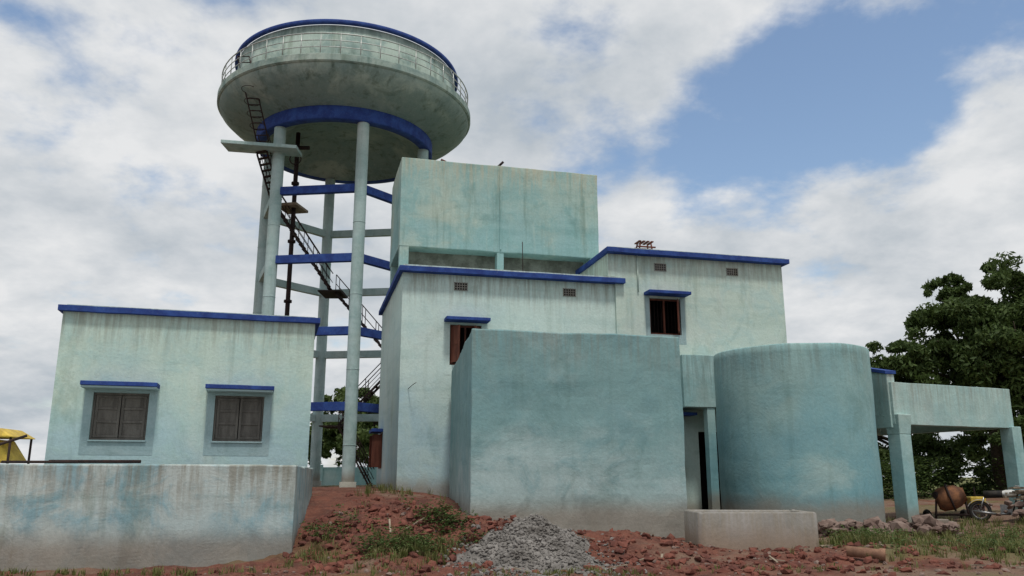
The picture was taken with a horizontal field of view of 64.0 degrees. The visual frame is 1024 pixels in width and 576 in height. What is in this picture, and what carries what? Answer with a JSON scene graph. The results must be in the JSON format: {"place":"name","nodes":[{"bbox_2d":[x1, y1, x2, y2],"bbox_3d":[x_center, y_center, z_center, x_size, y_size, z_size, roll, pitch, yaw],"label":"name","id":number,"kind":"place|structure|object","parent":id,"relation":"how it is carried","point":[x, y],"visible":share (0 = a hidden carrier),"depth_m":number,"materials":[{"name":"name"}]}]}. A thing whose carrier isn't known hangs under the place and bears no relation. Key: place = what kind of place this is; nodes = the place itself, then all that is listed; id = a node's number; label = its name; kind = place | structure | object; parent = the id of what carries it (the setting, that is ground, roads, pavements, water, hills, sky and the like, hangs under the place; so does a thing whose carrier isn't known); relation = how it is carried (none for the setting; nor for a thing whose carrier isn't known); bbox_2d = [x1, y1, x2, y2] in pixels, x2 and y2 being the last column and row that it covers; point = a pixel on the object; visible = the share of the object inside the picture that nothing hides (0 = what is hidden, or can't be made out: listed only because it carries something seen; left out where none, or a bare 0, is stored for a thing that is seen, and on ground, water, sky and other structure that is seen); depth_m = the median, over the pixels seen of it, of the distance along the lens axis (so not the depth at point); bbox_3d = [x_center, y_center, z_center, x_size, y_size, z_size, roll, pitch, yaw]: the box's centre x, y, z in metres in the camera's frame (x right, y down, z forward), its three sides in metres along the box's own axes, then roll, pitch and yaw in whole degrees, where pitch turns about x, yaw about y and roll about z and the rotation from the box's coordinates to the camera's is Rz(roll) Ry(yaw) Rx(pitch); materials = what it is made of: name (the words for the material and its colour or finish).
{"place":"outdoors","nodes":[
{"label":"outdoors","id":0,"kind":"place"},
{"bbox_2d":[0,477,1023,575],"bbox_3d":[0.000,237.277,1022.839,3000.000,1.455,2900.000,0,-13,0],"label":"ground","id":1,"kind":"structure","parent":0,"point":[323,500],"depth_m":16.82,"materials":[{"name":"brown soil"}]},
{"bbox_2d":[0,428,34,463],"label":"tractor","id":2,"kind":"object","parent":1,"relation":"on","point":[9,449],"visible":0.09,"depth_m":20.62,"materials":[{"name":"yellow paint"}]},
{"bbox_2d":[0,464,313,572],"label":"ground water tank","id":3,"kind":"object","parent":1,"relation":"on","point":[70,516],"visible":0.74,"depth_m":16.40,"materials":[{"name":"paint"}]},
{"bbox_2d":[1,460,140,462],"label":"iron pipe","id":4,"kind":"object","parent":3,"relation":"on","point":[79,461],"visible":1,"depth_m":16.63,"materials":[{"name":"metal"}]},
{"bbox_2d":[44,311,314,466],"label":"walls","id":5,"kind":"structure","parent":1,"relation":"on","point":[182,361],"depth_m":24.17,"materials":[{"name":"green paint"}]},
{"bbox_2d":[78,389,157,454],"bbox_3d":[-11.261,3.848,23.470,1.920,1.840,0.046,4,-14,-16],"label":"window surround","id":6,"kind":"object","parent":5,"relation":"attached to","point":[86,447],"visible":1,"depth_m":23.36,"materials":[{"name":"teal paint"}]},
{"bbox_2d":[87,440,145,441],"bbox_3d":[-11.259,4.359,23.345,1.520,0.048,0.140,4,-14,-16],"label":"window sill","id":7,"kind":"structure","parent":6,"relation":"attached to","point":[116,440],"depth_m":23.28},
{"bbox_2d":[89,392,149,439],"bbox_3d":[-11.289,3.704,23.599,1.480,1.340,0.070,4,-14,-16],"label":"window frame","id":8,"kind":"object","parent":5,"relation":"in","point":[94,420],"visible":1,"depth_m":23.57,"materials":[{"name":"brown wood"}]},
{"bbox_2d":[95,396,147,437],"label":"window panels","id":9,"kind":"object","parent":8,"relation":"in","point":[127,428],"visible":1,"depth_m":23.61,"materials":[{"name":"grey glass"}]},
{"bbox_2d":[80,380,159,388],"bbox_3d":[-11.165,2.762,23.388,2.001,0.131,0.645,4,-14,-16],"label":"window sunshade","id":10,"kind":"object","parent":5,"relation":"attached to","point":[118,383],"depth_m":23.09,"materials":[{"name":"blue paint"}]},
{"bbox_2d":[81,385,158,390],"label":"sunshade soffit","id":11,"kind":"structure","parent":5,"relation":"attached to","point":[119,387],"depth_m":23.29,"materials":[{"name":"paint"}]},
{"bbox_2d":[57,304,320,338],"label":"roof slab","id":12,"kind":"structure","parent":5,"relation":"on","point":[61,308],"depth_m":24.48,"materials":[{"name":"blue paint"}]},
{"bbox_2d":[68,304,314,317],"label":"roof top","id":13,"kind":"structure","parent":12,"relation":"on","point":[184,310],"depth_m":24.74,"materials":[{"name":"blue paint"}]},
{"bbox_2d":[203,392,271,455],"bbox_3d":[-8.145,4.056,24.371,1.840,1.840,0.046,4,-14,-16],"label":"window surround","id":14,"kind":"object","parent":5,"relation":"attached to","point":[232,449],"visible":1,"depth_m":24.26,"materials":[{"name":"teal paint"}]},
{"bbox_2d":[211,441,261,442],"bbox_3d":[-8.143,4.567,24.246,1.440,0.048,0.140,4,-14,-16],"label":"window sill","id":15,"kind":"structure","parent":14,"relation":"attached to","point":[233,442],"depth_m":24.14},
{"bbox_2d":[212,396,264,441],"bbox_3d":[-8.173,3.912,24.501,1.400,1.340,0.070,4,-14,-16],"label":"window frame","id":16,"kind":"object","parent":5,"relation":"in","point":[217,410],"visible":1,"depth_m":24.48,"materials":[{"name":"brown wood"}]},
{"bbox_2d":[217,401,258,436],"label":"window panels","id":17,"kind":"object","parent":16,"relation":"in","point":[229,430],"visible":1,"depth_m":24.51,"materials":[{"name":"grey glass"}]},
{"bbox_2d":[205,384,273,391],"bbox_3d":[-8.051,2.972,24.290,1.924,0.132,0.644,4,-14,-16],"label":"window sunshade","id":18,"kind":"object","parent":5,"relation":"attached to","point":[218,386],"depth_m":23.99,"materials":[{"name":"blue paint"}]},
{"bbox_2d":[206,388,272,393],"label":"sunshade soffit","id":19,"kind":"structure","parent":5,"relation":"attached to","point":[241,391],"depth_m":24.11,"materials":[{"name":"paint"}]},
{"bbox_2d":[217,19,469,487],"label":"elevated water tower","id":20,"kind":"structure","parent":1,"relation":"on","point":[350,108],"depth_m":38.79,"materials":[{"name":"paint"}]},
{"bbox_2d":[308,386,378,466],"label":"neem tree","id":21,"kind":"object","parent":1,"relation":"on","point":[332,439],"visible":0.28,"depth_m":61.67,"materials":[{"name":"green plant"}]},
{"bbox_2d":[320,465,376,485],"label":"compound wall","id":22,"kind":"structure","parent":1,"relation":"on","point":[330,475],"depth_m":50.68,"materials":[{"name":"paint"}]},
{"bbox_2d":[376,272,615,496],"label":"front block walls","id":23,"kind":"structure","parent":1,"relation":"on","point":[414,422],"depth_m":29.32,"materials":[{"name":"green paint"}]},
{"bbox_2d":[369,433,382,468],"bbox_3d":[-5.638,6.750,33.904,0.440,1.400,1.300,3,-13,-14],"label":"side window","id":24,"kind":"structure","parent":23,"relation":"attached to","point":[375,452],"depth_m":33.32,"materials":[{"name":"red wood"}]},
{"bbox_2d":[369,428,382,433],"bbox_3d":[-5.662,5.954,34.081,0.450,0.130,1.600,3,-13,-14],"label":"side sunshade","id":25,"kind":"object","parent":23,"relation":"attached to","point":[375,431],"visible":1,"depth_m":33.36,"materials":[{"name":"blue paint"}]},
{"bbox_2d":[455,283,466,289],"bbox_3d":[-1.845,-0.049,29.572,0.460,0.270,0.024,3,-13,-14],"label":"vent hole","id":26,"kind":"object","parent":23,"relation":"in","point":[460,286],"visible":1,"depth_m":29.56,"materials":[{"name":"grey concrete"}]},
{"bbox_2d":[454,282,467,290],"bbox_3d":[-1.841,-0.053,29.555,0.500,0.310,0.040,3,-13,-14],"label":"vent grille","id":27,"kind":"object","parent":23,"relation":"attached to","point":[459,285],"visible":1,"depth_m":29.54,"materials":[{"name":"grey concrete"}]},
{"bbox_2d":[453,328,471,362],"bbox_3d":[-1.876,2.237,30.027,1.540,1.850,1.310,3,-13,-14],"label":"interior","id":28,"kind":"object","parent":23,"relation":"attached to","point":[469,330],"depth_m":30.83,"materials":[{"name":"black"}]},
{"bbox_2d":[444,322,485,374],"bbox_3d":[-1.653,2.168,29.119,1.500,1.875,0.046,3,-13,-14],"label":"window surround","id":29,"kind":"object","parent":23,"relation":"attached to","point":[448,368],"visible":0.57,"depth_m":28.93,"materials":[{"name":"teal paint"}]},
{"bbox_2d":[449,325,480,364],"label":"window shutters","id":30,"kind":"object","parent":23,"relation":"attached to","point":[454,343],"depth_m":28.90,"materials":[{"name":"brown wood"}]},
{"bbox_2d":[444,316,490,323],"bbox_3d":[-1.583,1.128,29.068,1.580,0.120,0.550,3,-13,-14],"label":"window sunshade","id":31,"kind":"object","parent":23,"relation":"attached to","point":[462,319],"depth_m":28.88,"materials":[{"name":"blue paint"}]},
{"bbox_2d":[378,265,625,315],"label":"front block roof slab","id":32,"kind":"structure","parent":23,"relation":"on","point":[496,274],"depth_m":29.97,"materials":[{"name":"blue paint"}]},
{"bbox_2d":[403,264,620,277],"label":"front block roof top","id":33,"kind":"structure","parent":32,"relation":"on","point":[511,270],"depth_m":29.99,"materials":[{"name":"blue paint"},{"name":"plaster"}]},
{"bbox_2d":[390,157,598,284],"bbox_3d":[-0.847,-2.242,35.120,8.334,5.405,3.766,3,-13,-14],"label":"rooftop water tank","id":34,"kind":"object","parent":33,"relation":"on","point":[450,214],"visible":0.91,"depth_m":33.50,"materials":[{"name":"paint"}]},
{"bbox_2d":[580,254,614,276],"bbox_3d":[2.715,0.089,35.236,0.280,0.880,8.800,3,-13,-14],"label":"block side strip","id":35,"kind":"object","parent":33,"relation":"on","point":[604,265],"visible":0.36,"depth_m":31.46,"materials":[{"name":"green paint"}]},
{"bbox_2d":[563,288,575,296],"bbox_3d":[2.139,0.169,30.515,0.500,0.310,0.040,3,-13,-14],"label":"vent grille","id":36,"kind":"object","parent":23,"relation":"attached to","point":[568,291],"visible":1,"depth_m":30.50,"materials":[{"name":"grey concrete"}]},
{"bbox_2d":[564,289,574,295],"bbox_3d":[2.134,0.173,30.532,0.460,0.270,0.024,3,-13,-14],"label":"vent hole","id":37,"kind":"object","parent":23,"relation":"in","point":[573,294],"visible":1,"depth_m":30.52,"materials":[{"name":"grey concrete"}]},
{"bbox_2d":[5,489,1023,575],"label":"laterite rubble","id":38,"kind":"object","parent":1,"relation":"on","point":[381,509],"visible":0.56,"depth_m":16.51,"materials":[{"name":"stone"}]},
{"bbox_2d":[435,514,646,575],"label":"gravel pile","id":39,"kind":"object","parent":1,"relation":"on","point":[540,543],"visible":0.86,"depth_m":15.65,"materials":[{"name":"gravel"}]},
{"bbox_2d":[80,503,1018,575],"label":"scattered stones","id":40,"kind":"object","parent":1,"relation":"on","point":[674,547],"visible":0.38,"depth_m":15.91,"materials":[{"name":"red stone"}]},
{"bbox_2d":[449,328,687,537],"bbox_3d":[1.147,4.771,24.110,5.564,5.698,8.438,2,-13,-8],"label":"filter tank","id":41,"kind":"object","parent":1,"relation":"on","point":[576,431],"visible":0.78,"depth_m":20.40,"materials":[{"name":"teal paint"}]},
{"bbox_2d":[245,517,1023,572],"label":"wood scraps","id":42,"kind":"object","parent":1,"relation":"on","point":[777,560],"visible":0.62,"depth_m":16.17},
{"bbox_2d":[299,495,1023,566],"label":"weeds","id":43,"kind":"object","parent":1,"relation":"on","point":[447,521],"visible":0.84,"depth_m":17.34,"materials":[{"name":"green plant"}]},
{"bbox_2d":[680,355,714,409],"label":"porch parapet","id":44,"kind":"structure","parent":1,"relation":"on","point":[697,379],"depth_m":29.64,"materials":[{"name":"teal paint"}]},
{"bbox_2d":[614,254,786,509],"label":"block walls","id":45,"kind":"structure","parent":1,"relation":"on","point":[724,311],"depth_m":31.64,"materials":[{"name":"green paint"}]},
{"bbox_2d":[636,255,638,291],"bbox_3d":[4.791,-0.552,31.217,0.055,1.420,0.055,-5,-14,22],"label":"drain pipe","id":46,"kind":"object","parent":45,"relation":"attached to","point":[637,273],"visible":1,"depth_m":31.18,"materials":[{"name":"green paint"}]},
{"bbox_2d":[654,263,665,271],"bbox_3d":[5.706,-0.796,31.538,0.500,0.310,0.040,3,-13,-14],"label":"vent grille","id":47,"kind":"object","parent":45,"relation":"attached to","point":[661,268],"visible":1,"depth_m":31.52,"materials":[{"name":"grey concrete"}]},
{"bbox_2d":[649,298,679,334],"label":"window shutters","id":48,"kind":"object","parent":45,"relation":"in","point":[663,309],"depth_m":31.23,"materials":[{"name":"brown wood"}]},
{"bbox_2d":[650,301,675,333],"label":"window bars","id":49,"kind":"object","parent":48,"relation":"attached to","point":[661,317],"depth_m":31.35,"materials":[{"name":"black metal"}]},
{"bbox_2d":[645,296,686,344],"bbox_3d":[5.831,1.222,31.132,1.630,1.825,0.046,3,-13,-14],"label":"window surround","id":50,"kind":"object","parent":45,"relation":"attached to","point":[682,336],"visible":0.74,"depth_m":31.09,"materials":[{"name":"teal paint"}]},
{"bbox_2d":[644,289,690,297],"bbox_3d":[5.901,0.206,31.076,1.710,0.120,0.550,3,-13,-14],"label":"window sunshade","id":51,"kind":"object","parent":45,"relation":"attached to","point":[667,293],"depth_m":30.92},
{"bbox_2d":[575,247,789,273],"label":"block roof slab","id":52,"kind":"structure","parent":45,"relation":"on","point":[682,255],"depth_m":31.86,"materials":[{"name":"blue paint"}]},
{"bbox_2d":[609,246,784,258],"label":"block roof top","id":53,"kind":"structure","parent":52,"relation":"on","point":[684,251],"depth_m":31.74,"materials":[{"name":"blue paint"}]},
{"bbox_2d":[634,240,655,248],"bbox_3d":[5.168,-1.585,31.922,0.750,0.408,0.480,3,-13,-14],"label":"wooden stool","id":54,"kind":"object","parent":53,"relation":"on","point":[640,242],"visible":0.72,"depth_m":31.81,"materials":[{"name":"red wood"}]},
{"bbox_2d":[683,412,696,415],"bbox_3d":[6.298,4.633,30.070,0.750,0.100,0.690,3,-13,-14],"label":"porch door shade","id":55,"kind":"object","parent":45,"relation":"attached to","point":[689,413],"visible":0.57,"depth_m":29.78,"materials":[{"name":"blue paint"}]},
{"bbox_2d":[726,268,737,275],"bbox_3d":[8.667,-0.631,32.252,0.500,0.310,0.040,3,-13,-14],"label":"vent grille","id":56,"kind":"object","parent":45,"relation":"attached to","point":[735,273],"visible":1,"depth_m":32.24,"materials":[{"name":"grey concrete"}]},
{"bbox_2d":[698,432,720,509],"bbox_3d":[7.175,6.981,31.125,1.400,3.300,1.310,3,-13,-14],"label":"interior","id":57,"kind":"object","parent":1,"relation":"on","point":[703,471],"depth_m":31.80,"materials":[{"name":"black"}]},
{"bbox_2d":[684,509,818,549],"bbox_3d":[5.483,5.805,18.875,2.760,1.310,1.583,0,-13,0],"label":"cement trough","id":58,"kind":"object","parent":1,"relation":"on","point":[747,529],"visible":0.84,"depth_m":18.22,"materials":[{"name":"grey concrete"}]},
{"bbox_2d":[713,343,885,522],"bbox_3d":[8.510,4.831,24.542,5.000,5.757,5.000,0,-13,0],"label":"round clarifier tank","id":59,"kind":"object","parent":1,"relation":"on","point":[796,427],"visible":0.8,"depth_m":22.82,"materials":[{"name":"teal paint"}]},
{"bbox_2d":[846,546,885,561],"bbox_3d":[7.076,5.309,16.375,0.733,0.279,0.250,-6,-14,24],"label":"clay pipe","id":60,"kind":"object","parent":1,"relation":"on","point":[861,552],"visible":1,"depth_m":16.31,"materials":[{"name":"ceramic"}]},
{"bbox_2d":[817,514,961,537],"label":"pile of stones","id":61,"kind":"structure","parent":1,"relation":"on","point":[924,523],"depth_m":20.66,"materials":[{"name":"grey stone"}]},
{"bbox_2d":[877,379,993,494],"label":"shade tree","id":62,"kind":"object","parent":1,"relation":"on","point":[929,445],"visible":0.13,"depth_m":44.04,"materials":[{"name":"green plant"}]},
{"bbox_2d":[880,454,1006,500],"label":"bushes","id":63,"kind":"object","parent":1,"relation":"on","point":[888,485],"visible":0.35,"depth_m":40.93,"materials":[{"name":"green plant"}]},
{"bbox_2d":[865,251,1023,490],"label":"mango tree","id":64,"kind":"object","parent":1,"relation":"on","point":[987,351],"visible":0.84,"depth_m":40.78,"materials":[{"name":"green plant"}]},
{"bbox_2d":[937,519,953,522],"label":"cement blocks","id":65,"kind":"object","parent":1,"relation":"on","point":[944,520],"depth_m":23.48,"materials":[{"name":"grey concrete"}]},
{"bbox_2d":[870,368,1023,521],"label":"entrance portico","id":66,"kind":"structure","parent":1,"relation":"on","point":[903,411],"depth_m":25.43,"materials":[{"name":"paint"}]},
{"bbox_2d":[923,484,985,519],"bbox_3d":[14.245,6.925,26.163,1.910,1.319,1.100,0,-13,0],"label":"concrete mixer","id":67,"kind":"object","parent":1,"relation":"on","point":[949,497],"visible":0.72,"depth_m":25.92,"materials":[{"name":"orange metal"}]},
{"bbox_2d":[968,485,1023,521],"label":"motorcycle","id":68,"kind":"object","parent":1,"relation":"on","point":[993,494],"visible":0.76,"depth_m":24.68,"materials":[{"name":"black metal"}]},
{"bbox_2d":[989,500,1023,516],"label":"brick rubble","id":69,"kind":"object","parent":1,"relation":"on","point":[1018,504],"visible":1,"depth_m":23.50,"materials":[{"name":"stone"}]},
{"bbox_2d":[1002,487,1023,499],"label":"timber pile","id":70,"kind":"object","parent":69,"relation":"on","point":[1018,492],"visible":1,"depth_m":24.02,"materials":[{"name":"wood"}]},
{"bbox_2d":[0,482,1023,575],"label":"grass","id":71,"kind":"structure","parent":0,"point":[865,540],"depth_m":16.67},
{"bbox_2d":[0,0,1023,476],"label":"sky","id":72,"kind":"structure","parent":0,"point":[875,148],"materials":[{"name":"white"}]},
{"bbox_2d":[703,408,719,509],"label":"porch columns","id":73,"kind":"structure","parent":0,"point":[711,461],"depth_m":29.20,"materials":[{"name":"teal paint"}]}
]}

